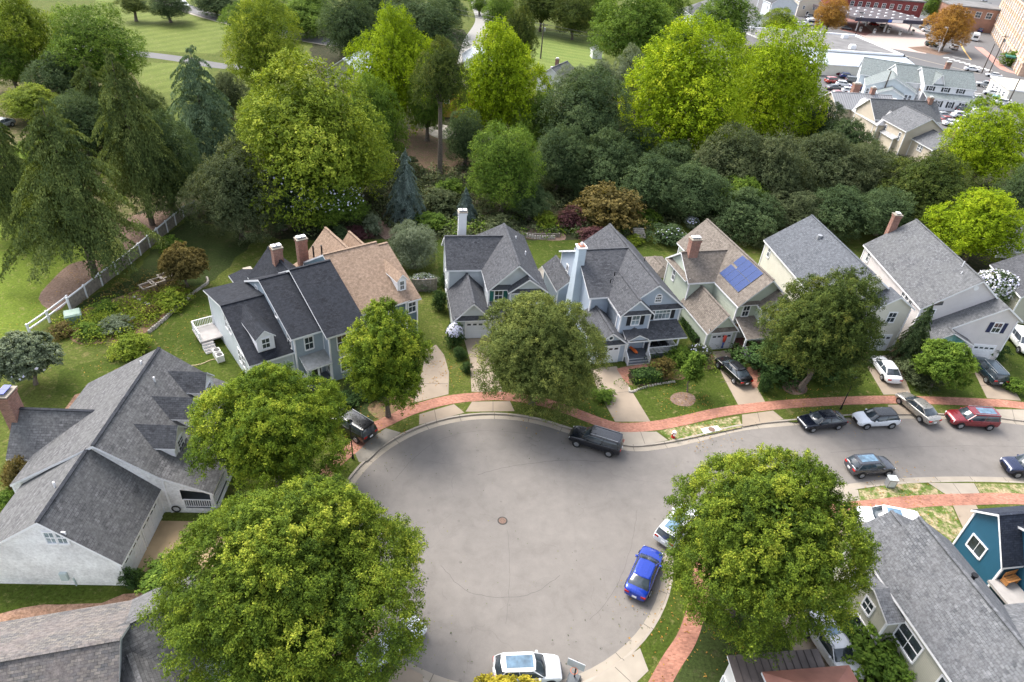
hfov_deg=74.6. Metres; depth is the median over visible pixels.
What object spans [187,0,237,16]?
broadleaf tree
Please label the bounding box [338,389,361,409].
shrub
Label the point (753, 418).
driveway apron
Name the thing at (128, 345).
shrub
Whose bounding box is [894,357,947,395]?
shrub
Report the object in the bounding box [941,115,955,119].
parked car
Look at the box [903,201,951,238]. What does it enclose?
broadleaf tree
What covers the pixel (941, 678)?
window
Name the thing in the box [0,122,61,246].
conifer
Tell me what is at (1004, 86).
long shed
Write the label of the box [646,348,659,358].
shrub
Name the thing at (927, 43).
parked car
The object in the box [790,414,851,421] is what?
verge
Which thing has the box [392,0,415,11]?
broadleaf tree
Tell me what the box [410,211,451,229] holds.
shrub
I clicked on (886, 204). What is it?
broadleaf tree
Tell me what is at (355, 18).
broadleaf tree
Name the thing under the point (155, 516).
garage door
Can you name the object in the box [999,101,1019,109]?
parked car
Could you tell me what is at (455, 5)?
broadleaf tree
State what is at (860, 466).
parked car
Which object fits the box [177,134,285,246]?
broadleaf tree
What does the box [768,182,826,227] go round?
broadleaf tree
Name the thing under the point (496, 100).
broadleaf tree
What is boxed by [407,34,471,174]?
broadleaf tree
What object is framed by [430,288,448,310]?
shrub
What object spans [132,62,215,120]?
lawn
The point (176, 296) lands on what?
shrub
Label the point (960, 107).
parked car
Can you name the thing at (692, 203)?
broadleaf tree
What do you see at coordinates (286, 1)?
broadleaf tree
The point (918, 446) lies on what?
road seam
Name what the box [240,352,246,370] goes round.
window
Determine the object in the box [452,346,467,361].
shrub
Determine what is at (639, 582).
parked car
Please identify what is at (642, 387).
stone edging
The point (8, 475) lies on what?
shrub
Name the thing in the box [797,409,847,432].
parked car
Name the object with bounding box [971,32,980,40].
shuttle bus
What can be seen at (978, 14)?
window
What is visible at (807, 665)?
detached house
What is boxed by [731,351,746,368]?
hedge
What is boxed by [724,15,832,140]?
broadleaf tree
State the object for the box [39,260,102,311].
mulch bed
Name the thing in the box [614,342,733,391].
undergrowth
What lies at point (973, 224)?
broadleaf tree
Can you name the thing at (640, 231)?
garden steps
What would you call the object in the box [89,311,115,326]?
shrub
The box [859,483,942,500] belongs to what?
verge
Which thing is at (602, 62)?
broadleaf tree
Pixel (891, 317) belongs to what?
window
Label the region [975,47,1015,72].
town pavement
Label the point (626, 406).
driveway
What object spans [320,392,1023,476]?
brick sidewalk
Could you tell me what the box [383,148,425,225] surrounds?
conifer
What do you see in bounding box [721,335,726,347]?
fish windsock
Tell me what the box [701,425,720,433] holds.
storm drain
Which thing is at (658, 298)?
window
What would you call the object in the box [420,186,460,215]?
shrub
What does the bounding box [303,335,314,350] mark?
window
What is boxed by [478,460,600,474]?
road seam
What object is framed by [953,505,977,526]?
driveway
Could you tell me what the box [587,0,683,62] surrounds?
broadleaf tree
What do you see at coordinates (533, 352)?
street tree
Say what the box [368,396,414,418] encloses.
garden bed
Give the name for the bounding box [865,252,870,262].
window
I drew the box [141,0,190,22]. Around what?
broadleaf tree
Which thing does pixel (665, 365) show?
shrub
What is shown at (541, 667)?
parked car
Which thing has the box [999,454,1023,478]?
parked car
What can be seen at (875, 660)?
shrub
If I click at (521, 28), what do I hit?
broadleaf tree
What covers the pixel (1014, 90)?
utility pole
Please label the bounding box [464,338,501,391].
driveway
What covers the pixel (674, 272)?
window
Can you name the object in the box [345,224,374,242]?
shrub
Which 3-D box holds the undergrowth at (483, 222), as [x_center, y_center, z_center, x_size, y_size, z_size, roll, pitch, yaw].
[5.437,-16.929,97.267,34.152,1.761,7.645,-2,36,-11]
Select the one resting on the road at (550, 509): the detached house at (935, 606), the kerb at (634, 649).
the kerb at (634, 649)
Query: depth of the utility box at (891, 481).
59.19 m
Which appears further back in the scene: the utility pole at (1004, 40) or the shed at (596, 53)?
the utility pole at (1004, 40)
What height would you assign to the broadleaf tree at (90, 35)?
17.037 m
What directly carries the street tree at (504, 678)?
on the ground at (42, 394)
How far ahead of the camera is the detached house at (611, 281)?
72.81 m
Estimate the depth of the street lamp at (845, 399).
67.41 m
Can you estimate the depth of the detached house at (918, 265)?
76.94 m
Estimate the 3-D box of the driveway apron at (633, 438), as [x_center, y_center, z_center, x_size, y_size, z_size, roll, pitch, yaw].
[12.181,8.993,62.287,4.548,0.001,1.736,1,35,-6]
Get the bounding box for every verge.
[660,416,741,441]
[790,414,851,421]
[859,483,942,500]
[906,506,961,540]
[975,483,1023,493]
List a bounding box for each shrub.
[0,455,26,489]
[0,488,14,510]
[46,321,76,341]
[72,320,105,344]
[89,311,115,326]
[90,298,121,315]
[96,312,134,335]
[104,330,154,361]
[116,566,144,593]
[135,550,202,595]
[138,304,161,316]
[149,285,195,314]
[153,234,186,252]
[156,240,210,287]
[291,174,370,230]
[328,224,351,239]
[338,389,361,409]
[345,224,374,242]
[351,387,383,402]
[362,212,383,236]
[408,272,439,291]
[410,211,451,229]
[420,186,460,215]
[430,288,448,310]
[432,177,466,195]
[438,272,444,288]
[443,321,465,348]
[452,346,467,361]
[459,361,473,373]
[477,212,520,230]
[533,209,561,229]
[551,205,589,229]
[563,180,650,232]
[576,225,602,242]
[590,384,617,405]
[626,233,645,246]
[635,208,663,224]
[643,223,686,246]
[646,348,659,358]
[648,356,676,378]
[662,344,693,367]
[683,215,699,229]
[686,343,715,363]
[697,213,744,238]
[724,338,805,392]
[737,225,778,248]
[757,371,775,392]
[781,359,856,388]
[828,601,868,645]
[839,615,915,681]
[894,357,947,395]
[991,345,1013,363]
[997,50,1017,65]
[1001,377,1023,394]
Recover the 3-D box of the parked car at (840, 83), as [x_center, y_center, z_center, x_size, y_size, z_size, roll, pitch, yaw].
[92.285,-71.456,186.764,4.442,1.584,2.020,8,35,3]
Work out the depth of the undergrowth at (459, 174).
102.41 m
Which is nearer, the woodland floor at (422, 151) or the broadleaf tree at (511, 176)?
the broadleaf tree at (511, 176)
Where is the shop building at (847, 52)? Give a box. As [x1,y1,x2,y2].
[738,27,913,75]
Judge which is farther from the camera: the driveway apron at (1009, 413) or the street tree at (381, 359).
the driveway apron at (1009, 413)
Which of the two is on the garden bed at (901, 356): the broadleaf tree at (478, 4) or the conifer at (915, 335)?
the conifer at (915, 335)
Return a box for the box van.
[802,18,819,24]
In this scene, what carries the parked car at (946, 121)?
on the town ground at (986, 41)
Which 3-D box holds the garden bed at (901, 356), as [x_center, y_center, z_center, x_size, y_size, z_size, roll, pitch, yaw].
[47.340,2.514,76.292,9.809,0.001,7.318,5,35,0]
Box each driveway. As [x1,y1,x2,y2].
[138,521,379,655]
[415,345,448,401]
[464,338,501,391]
[592,366,649,421]
[712,350,764,404]
[782,610,860,681]
[862,355,909,394]
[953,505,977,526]
[972,367,1020,400]
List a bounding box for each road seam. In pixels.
[396,430,529,477]
[440,565,559,597]
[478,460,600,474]
[506,531,509,619]
[830,445,1023,452]
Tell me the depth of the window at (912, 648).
43.49 m
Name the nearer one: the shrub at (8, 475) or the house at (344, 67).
the shrub at (8, 475)
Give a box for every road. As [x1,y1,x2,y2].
[75,46,323,69]
[182,4,333,44]
[344,419,1023,681]
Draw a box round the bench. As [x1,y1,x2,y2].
[1000,569,1020,585]
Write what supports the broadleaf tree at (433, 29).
on the woodland floor at (320, 50)
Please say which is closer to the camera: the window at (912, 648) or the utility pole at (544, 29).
the window at (912, 648)
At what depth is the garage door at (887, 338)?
76.97 m
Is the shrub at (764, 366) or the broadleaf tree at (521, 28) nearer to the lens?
the shrub at (764, 366)
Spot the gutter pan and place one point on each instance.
(631, 643)
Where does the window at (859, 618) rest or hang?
in the detached house at (935, 606)
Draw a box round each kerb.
[188,12,330,45]
[344,412,1023,681]
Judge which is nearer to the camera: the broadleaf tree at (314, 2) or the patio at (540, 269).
the patio at (540, 269)
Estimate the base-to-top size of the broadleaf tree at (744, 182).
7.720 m
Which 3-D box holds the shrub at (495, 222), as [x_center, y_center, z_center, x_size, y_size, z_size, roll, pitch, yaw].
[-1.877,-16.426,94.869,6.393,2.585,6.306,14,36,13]
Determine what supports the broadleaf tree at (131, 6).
on the lawn at (183, 33)
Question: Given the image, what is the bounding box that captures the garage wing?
[116,576,229,681]
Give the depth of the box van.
271.29 m
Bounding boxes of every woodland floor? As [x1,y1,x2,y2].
[136,93,1022,275]
[309,24,478,109]
[394,129,478,174]
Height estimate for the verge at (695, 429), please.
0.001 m
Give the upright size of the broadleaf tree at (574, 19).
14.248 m
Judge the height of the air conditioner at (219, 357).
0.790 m
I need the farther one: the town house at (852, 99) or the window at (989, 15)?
the window at (989, 15)
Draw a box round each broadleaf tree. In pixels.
[0,0,62,84]
[0,39,39,88]
[0,82,65,123]
[13,137,66,183]
[18,50,99,102]
[38,1,151,88]
[44,88,114,158]
[112,0,149,21]
[127,81,179,140]
[136,107,204,213]
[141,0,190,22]
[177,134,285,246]
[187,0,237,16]
[207,70,249,120]
[216,0,268,37]
[220,0,304,99]
[220,46,399,232]
[235,84,306,162]
[249,164,319,234]
[257,0,288,22]
[281,0,329,39]
[285,0,337,28]
[315,0,382,54]
[330,135,394,195]
[341,0,443,135]
[344,71,410,157]
[348,0,394,24]
[367,0,470,60]
[388,219,438,269]
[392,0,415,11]
[406,72,449,141]
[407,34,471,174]
[426,0,470,31]
[442,107,488,165]
[447,14,553,150]
[462,118,546,211]
[469,0,488,15]
[481,0,518,30]
[501,2,539,68]
[507,90,564,151]
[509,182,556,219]
[510,0,575,31]
[529,123,593,192]
[532,62,634,164]
[550,0,596,39]
[551,62,592,104]
[565,127,641,198]
[577,0,619,34]
[580,58,624,101]
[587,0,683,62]
[607,42,645,102]
[609,119,662,171]
[611,151,693,215]
[616,9,760,156]
[638,0,693,29]
[645,31,686,87]
[647,138,701,178]
[660,161,734,219]
[678,22,701,54]
[689,119,768,201]
[697,0,764,48]
[707,174,772,220]
[715,186,788,245]
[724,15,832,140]
[727,131,820,207]
[760,6,796,28]
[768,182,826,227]
[772,130,875,194]
[789,97,847,147]
[796,183,886,241]
[810,116,882,167]
[812,0,849,31]
[826,140,905,199]
[850,185,918,237]
[873,149,984,214]
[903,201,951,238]
[919,3,975,50]
[920,186,1023,264]
[921,0,941,20]
[936,93,1023,191]
[978,267,1019,305]
[990,162,1023,210]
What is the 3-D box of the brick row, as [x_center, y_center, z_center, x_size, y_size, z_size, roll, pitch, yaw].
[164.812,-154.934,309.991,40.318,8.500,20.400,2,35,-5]
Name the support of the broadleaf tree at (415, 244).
on the ground at (42, 394)
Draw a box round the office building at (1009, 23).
[991,0,1023,76]
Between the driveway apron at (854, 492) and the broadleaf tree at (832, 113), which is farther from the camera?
the broadleaf tree at (832, 113)
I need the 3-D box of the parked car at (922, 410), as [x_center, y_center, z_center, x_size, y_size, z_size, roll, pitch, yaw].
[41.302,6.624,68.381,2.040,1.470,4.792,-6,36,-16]
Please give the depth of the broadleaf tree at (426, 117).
119.86 m
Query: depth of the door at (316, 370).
65.29 m
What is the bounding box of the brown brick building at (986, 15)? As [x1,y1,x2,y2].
[929,0,1000,32]
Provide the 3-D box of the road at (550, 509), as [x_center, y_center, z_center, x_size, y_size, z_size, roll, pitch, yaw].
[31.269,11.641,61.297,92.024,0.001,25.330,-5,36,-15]
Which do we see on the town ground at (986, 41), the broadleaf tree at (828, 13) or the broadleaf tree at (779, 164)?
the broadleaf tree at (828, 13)
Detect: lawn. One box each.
[0,55,156,221]
[0,147,27,211]
[0,191,104,337]
[0,584,140,613]
[55,295,242,396]
[75,220,258,308]
[91,0,232,53]
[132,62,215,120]
[343,376,415,419]
[420,291,470,394]
[436,235,666,279]
[526,30,605,74]
[565,385,613,420]
[633,347,736,420]
[640,565,689,670]
[673,590,792,681]
[756,363,879,400]
[910,373,985,397]
[1009,323,1023,400]
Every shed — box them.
[590,45,603,58]
[986,76,1023,105]
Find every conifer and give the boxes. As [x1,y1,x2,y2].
[0,98,168,285]
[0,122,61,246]
[68,59,117,159]
[91,47,199,232]
[166,45,261,178]
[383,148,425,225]
[451,187,477,224]
[681,156,703,209]
[885,303,933,367]
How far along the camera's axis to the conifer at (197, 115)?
97.65 m
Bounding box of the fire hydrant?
[671,430,676,438]
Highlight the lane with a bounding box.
[458,1,488,63]
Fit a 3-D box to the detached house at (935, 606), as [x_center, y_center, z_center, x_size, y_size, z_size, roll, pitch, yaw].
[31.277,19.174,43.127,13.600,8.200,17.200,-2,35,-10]
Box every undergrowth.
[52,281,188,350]
[79,269,196,306]
[196,128,1003,239]
[435,213,657,239]
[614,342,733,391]
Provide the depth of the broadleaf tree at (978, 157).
116.10 m
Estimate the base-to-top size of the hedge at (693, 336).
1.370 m
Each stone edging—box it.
[147,292,192,332]
[192,276,208,294]
[518,232,554,238]
[628,380,674,392]
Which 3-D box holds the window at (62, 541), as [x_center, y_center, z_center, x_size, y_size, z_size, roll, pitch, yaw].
[-28.793,12.613,42.976,0.770,1.240,0.120,3,35,-4]
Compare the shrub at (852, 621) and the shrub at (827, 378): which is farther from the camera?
the shrub at (827, 378)
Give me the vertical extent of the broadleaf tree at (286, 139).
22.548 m
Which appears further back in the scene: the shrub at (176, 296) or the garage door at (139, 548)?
the shrub at (176, 296)
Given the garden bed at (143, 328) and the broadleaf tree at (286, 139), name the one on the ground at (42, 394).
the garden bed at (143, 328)
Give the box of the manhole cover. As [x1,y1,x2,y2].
[497,517,506,524]
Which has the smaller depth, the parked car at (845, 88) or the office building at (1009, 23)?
the parked car at (845, 88)
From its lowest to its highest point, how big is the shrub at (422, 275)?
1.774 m
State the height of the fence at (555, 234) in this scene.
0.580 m
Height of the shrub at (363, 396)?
1.510 m
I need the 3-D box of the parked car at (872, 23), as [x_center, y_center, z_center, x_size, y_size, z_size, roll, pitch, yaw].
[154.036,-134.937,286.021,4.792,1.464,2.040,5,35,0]
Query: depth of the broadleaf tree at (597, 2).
214.66 m
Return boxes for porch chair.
[659,340,666,345]
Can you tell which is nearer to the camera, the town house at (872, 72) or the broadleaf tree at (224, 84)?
the broadleaf tree at (224, 84)
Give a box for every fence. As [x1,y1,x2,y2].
[25,295,67,332]
[65,200,195,309]
[412,278,436,291]
[517,231,559,236]
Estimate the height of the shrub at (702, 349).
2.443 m
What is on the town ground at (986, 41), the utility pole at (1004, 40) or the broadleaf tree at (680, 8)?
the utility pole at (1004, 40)
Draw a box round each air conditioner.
[212,347,220,357]
[215,352,224,362]
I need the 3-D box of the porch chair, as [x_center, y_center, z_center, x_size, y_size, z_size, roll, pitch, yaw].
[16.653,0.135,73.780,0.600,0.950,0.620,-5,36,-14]
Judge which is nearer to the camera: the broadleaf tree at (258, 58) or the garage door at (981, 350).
the garage door at (981, 350)
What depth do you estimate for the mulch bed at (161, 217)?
89.14 m
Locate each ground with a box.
[0,0,1023,681]
[673,0,1023,156]
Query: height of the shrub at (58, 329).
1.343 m
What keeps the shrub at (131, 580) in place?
on the ground at (42, 394)
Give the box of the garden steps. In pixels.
[632,228,645,238]
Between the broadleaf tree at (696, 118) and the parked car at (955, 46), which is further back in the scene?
the parked car at (955, 46)
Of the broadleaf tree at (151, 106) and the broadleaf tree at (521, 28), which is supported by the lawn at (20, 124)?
the broadleaf tree at (151, 106)
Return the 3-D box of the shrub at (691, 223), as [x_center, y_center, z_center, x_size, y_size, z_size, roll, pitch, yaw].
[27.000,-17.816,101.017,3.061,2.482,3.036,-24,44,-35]
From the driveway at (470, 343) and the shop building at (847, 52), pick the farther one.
the shop building at (847, 52)
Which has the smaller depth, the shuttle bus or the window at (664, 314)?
the window at (664, 314)
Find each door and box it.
[123,533,146,574]
[141,502,162,546]
[310,367,322,375]
[465,321,489,337]
[594,346,619,362]
[708,332,732,349]
[870,334,892,350]
[971,344,996,358]
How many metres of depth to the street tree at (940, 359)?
69.30 m
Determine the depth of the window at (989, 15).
291.06 m
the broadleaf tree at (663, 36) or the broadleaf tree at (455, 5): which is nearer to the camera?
the broadleaf tree at (663, 36)
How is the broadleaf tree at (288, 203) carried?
on the woodland floor at (975, 263)
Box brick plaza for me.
[840,18,871,35]
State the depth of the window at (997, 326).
74.93 m
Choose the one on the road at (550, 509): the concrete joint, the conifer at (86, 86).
the concrete joint
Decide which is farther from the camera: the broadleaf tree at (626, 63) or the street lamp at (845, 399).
the broadleaf tree at (626, 63)
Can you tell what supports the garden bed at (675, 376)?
on the lawn at (714, 387)
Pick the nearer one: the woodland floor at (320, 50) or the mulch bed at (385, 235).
the mulch bed at (385, 235)
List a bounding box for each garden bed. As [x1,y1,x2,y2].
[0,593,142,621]
[51,288,187,344]
[65,393,79,408]
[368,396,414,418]
[620,350,715,386]
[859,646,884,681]
[889,345,970,377]
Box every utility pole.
[540,23,547,58]
[981,44,994,72]
[988,35,1006,72]
[1008,78,1020,100]
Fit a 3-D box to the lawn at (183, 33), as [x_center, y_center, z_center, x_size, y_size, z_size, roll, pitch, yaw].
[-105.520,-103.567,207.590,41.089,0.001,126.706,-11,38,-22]
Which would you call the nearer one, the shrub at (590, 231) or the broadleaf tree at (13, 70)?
the shrub at (590, 231)
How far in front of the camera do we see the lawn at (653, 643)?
46.36 m
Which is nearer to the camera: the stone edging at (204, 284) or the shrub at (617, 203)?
the stone edging at (204, 284)
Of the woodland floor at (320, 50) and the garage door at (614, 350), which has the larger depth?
the woodland floor at (320, 50)
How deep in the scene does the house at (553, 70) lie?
157.07 m
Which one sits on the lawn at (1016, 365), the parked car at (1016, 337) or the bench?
the parked car at (1016, 337)
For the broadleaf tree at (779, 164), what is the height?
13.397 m
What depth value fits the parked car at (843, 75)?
195.28 m
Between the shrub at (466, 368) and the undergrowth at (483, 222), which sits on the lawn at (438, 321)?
the shrub at (466, 368)
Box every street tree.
[0,330,65,385]
[131,470,430,681]
[181,360,357,492]
[338,295,434,417]
[468,290,612,425]
[473,672,540,681]
[659,442,881,670]
[680,350,708,391]
[752,265,888,393]
[909,338,982,390]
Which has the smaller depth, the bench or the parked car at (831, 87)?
the bench
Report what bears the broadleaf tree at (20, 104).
on the lawn at (22, 170)
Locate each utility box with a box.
[63,308,82,324]
[884,475,898,488]
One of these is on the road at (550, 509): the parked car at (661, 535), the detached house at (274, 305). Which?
the parked car at (661, 535)
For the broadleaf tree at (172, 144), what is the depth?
87.46 m
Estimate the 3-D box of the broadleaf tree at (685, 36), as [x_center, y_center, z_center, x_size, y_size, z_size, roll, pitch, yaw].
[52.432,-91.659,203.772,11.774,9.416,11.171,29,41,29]
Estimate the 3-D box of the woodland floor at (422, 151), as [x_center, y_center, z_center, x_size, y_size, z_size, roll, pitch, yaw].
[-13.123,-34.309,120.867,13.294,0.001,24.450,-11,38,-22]
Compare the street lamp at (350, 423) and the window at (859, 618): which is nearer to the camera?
the window at (859, 618)
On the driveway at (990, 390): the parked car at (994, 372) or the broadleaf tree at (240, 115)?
the parked car at (994, 372)
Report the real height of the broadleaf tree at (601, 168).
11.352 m
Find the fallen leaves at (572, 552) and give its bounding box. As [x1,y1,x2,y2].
[364,425,931,680]
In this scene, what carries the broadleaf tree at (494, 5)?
on the ground at (42, 394)
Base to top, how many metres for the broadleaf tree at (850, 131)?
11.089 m
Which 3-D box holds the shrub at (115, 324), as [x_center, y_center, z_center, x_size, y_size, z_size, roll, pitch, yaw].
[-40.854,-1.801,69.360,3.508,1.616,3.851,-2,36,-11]
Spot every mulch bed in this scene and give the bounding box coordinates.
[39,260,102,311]
[115,211,169,249]
[376,220,396,239]
[525,221,565,240]
[670,392,695,405]
[782,380,806,394]
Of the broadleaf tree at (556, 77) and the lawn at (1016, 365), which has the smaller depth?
the lawn at (1016, 365)
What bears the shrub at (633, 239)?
on the lawn at (543, 252)
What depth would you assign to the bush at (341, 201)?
88.83 m
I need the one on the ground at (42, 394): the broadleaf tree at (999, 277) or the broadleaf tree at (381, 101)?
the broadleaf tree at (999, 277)
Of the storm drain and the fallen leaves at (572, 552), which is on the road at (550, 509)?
the fallen leaves at (572, 552)
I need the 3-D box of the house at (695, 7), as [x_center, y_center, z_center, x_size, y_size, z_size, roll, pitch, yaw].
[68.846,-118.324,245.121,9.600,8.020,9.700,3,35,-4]
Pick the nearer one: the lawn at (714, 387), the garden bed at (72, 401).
the garden bed at (72, 401)
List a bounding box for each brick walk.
[617,364,647,382]
[747,367,761,387]
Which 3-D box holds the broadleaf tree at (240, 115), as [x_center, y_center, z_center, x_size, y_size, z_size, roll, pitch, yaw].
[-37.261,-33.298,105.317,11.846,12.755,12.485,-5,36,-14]
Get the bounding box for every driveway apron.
[355,428,400,461]
[389,665,422,681]
[419,404,463,424]
[466,401,513,411]
[590,648,647,681]
[620,432,666,444]
[742,411,782,425]
[831,487,859,501]
[888,405,912,413]
[929,483,978,493]
[996,409,1023,419]
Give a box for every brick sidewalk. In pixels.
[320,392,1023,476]
[648,493,1023,681]
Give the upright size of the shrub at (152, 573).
1.753 m
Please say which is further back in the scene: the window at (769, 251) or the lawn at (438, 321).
the window at (769, 251)
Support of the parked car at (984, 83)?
on the town ground at (986, 41)
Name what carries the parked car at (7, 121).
on the lawn at (20, 124)
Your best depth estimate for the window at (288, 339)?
63.21 m
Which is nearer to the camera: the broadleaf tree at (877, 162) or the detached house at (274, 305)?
the detached house at (274, 305)
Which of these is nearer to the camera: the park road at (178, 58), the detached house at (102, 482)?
the detached house at (102, 482)
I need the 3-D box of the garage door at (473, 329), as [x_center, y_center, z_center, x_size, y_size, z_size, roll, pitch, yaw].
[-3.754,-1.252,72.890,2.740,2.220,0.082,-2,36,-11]
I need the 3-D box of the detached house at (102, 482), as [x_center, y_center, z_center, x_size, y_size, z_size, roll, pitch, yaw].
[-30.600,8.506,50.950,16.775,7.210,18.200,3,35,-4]
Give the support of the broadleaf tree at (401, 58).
on the woodland floor at (422, 151)
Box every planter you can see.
[138,280,157,294]
[147,276,165,286]
[156,273,172,283]
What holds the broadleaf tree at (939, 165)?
on the woodland floor at (975, 263)
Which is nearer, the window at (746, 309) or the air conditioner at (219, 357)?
the air conditioner at (219, 357)
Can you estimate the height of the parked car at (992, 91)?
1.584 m
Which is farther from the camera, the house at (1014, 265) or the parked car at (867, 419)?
the house at (1014, 265)
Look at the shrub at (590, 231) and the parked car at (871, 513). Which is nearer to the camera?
the parked car at (871, 513)
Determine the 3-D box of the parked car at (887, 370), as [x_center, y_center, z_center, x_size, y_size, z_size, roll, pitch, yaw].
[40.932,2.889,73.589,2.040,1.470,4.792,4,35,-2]
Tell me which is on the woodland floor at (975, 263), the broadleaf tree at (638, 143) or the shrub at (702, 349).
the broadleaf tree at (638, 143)
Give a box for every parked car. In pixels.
[0,117,15,127]
[329,408,377,443]
[355,616,426,674]
[493,650,562,681]
[568,425,624,457]
[624,545,662,601]
[653,503,696,548]
[715,356,753,385]
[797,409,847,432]
[805,611,864,681]
[824,76,839,83]
[825,84,841,90]
[835,80,851,86]
[839,72,853,78]
[840,25,852,29]
[841,86,850,91]
[844,453,895,478]
[845,75,857,82]
[852,407,901,429]
[857,505,918,523]
[868,22,879,25]
[869,355,902,383]
[879,24,891,28]
[895,392,941,424]
[924,40,938,46]
[939,111,952,117]
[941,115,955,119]
[942,119,954,124]
[944,405,1001,430]
[949,44,958,49]
[951,110,964,117]
[955,105,970,111]
[964,66,979,71]
[971,356,1009,385]
[976,80,989,86]
[983,89,996,94]
[985,72,1002,76]
[992,98,1011,102]
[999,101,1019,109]
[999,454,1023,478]
[1008,324,1023,353]
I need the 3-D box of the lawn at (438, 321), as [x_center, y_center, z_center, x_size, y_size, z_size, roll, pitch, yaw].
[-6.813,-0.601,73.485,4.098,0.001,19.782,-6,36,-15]
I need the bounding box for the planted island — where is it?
[908,46,950,55]
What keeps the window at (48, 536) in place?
in the detached house at (102, 482)
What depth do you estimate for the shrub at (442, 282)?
81.04 m
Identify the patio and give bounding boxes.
[425,125,455,138]
[538,266,543,277]
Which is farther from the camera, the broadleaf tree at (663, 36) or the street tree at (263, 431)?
the broadleaf tree at (663, 36)
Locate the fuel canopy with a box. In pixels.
[813,4,932,32]
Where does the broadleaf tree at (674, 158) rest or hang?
on the woodland floor at (975, 263)
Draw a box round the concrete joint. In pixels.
[367,369,1014,681]
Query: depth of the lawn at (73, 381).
67.24 m
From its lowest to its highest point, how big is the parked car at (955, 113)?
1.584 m
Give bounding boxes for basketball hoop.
[566,658,584,681]
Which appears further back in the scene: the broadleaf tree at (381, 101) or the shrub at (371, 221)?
the broadleaf tree at (381, 101)
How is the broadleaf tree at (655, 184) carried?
on the woodland floor at (975, 263)
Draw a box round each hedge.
[628,366,663,384]
[680,315,699,343]
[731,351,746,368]
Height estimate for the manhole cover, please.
0.026 m
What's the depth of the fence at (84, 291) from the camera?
78.90 m
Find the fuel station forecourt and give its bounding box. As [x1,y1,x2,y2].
[859,23,932,53]
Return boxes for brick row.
[821,0,926,17]
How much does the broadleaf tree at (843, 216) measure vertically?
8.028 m
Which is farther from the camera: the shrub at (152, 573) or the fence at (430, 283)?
the fence at (430, 283)
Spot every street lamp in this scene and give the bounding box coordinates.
[347,419,353,458]
[840,377,856,409]
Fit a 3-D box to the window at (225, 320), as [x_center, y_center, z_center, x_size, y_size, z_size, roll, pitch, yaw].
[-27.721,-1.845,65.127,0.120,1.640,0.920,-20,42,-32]
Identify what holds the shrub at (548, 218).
on the mulch bed at (562, 237)
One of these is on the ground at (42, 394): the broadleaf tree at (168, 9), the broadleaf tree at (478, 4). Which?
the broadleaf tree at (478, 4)
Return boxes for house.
[0,347,232,585]
[0,600,131,681]
[191,243,366,390]
[293,227,420,332]
[326,50,370,85]
[441,208,548,337]
[442,71,476,116]
[462,46,482,72]
[536,57,573,91]
[542,223,686,365]
[644,218,789,359]
[684,2,706,25]
[694,31,733,59]
[720,649,857,681]
[750,12,778,26]
[759,214,915,350]
[760,0,798,19]
[794,0,821,16]
[820,82,897,151]
[834,510,1023,681]
[852,96,961,167]
[856,57,940,99]
[860,212,1022,359]
[887,61,976,110]
[952,505,1023,604]
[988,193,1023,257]
[989,253,1023,323]
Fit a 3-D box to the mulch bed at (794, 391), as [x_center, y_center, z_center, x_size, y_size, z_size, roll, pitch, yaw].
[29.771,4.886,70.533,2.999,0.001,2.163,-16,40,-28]
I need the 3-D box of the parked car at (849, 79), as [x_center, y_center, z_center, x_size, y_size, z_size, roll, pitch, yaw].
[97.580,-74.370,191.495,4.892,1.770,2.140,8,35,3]
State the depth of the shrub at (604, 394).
66.02 m
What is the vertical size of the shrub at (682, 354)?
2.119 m
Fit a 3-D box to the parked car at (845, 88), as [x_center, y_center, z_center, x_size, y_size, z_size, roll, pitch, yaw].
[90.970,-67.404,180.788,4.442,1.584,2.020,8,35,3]
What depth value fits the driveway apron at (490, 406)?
64.28 m
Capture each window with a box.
[41,531,58,544]
[52,531,70,544]
[223,314,228,330]
[237,347,242,364]
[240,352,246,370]
[286,332,292,349]
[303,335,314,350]
[336,334,346,350]
[340,354,349,372]
[408,301,416,313]
[494,291,503,301]
[630,316,640,325]
[653,310,671,319]
[654,294,662,302]
[671,269,675,281]
[740,306,750,316]
[766,248,770,258]
[854,614,876,648]
[860,594,875,617]
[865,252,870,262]
[885,312,898,322]
[892,621,924,664]
[935,674,947,681]
[965,533,987,560]
[974,12,981,17]
[985,13,992,18]
[989,322,1004,333]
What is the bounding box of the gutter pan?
[348,415,1023,681]
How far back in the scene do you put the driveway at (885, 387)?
72.20 m

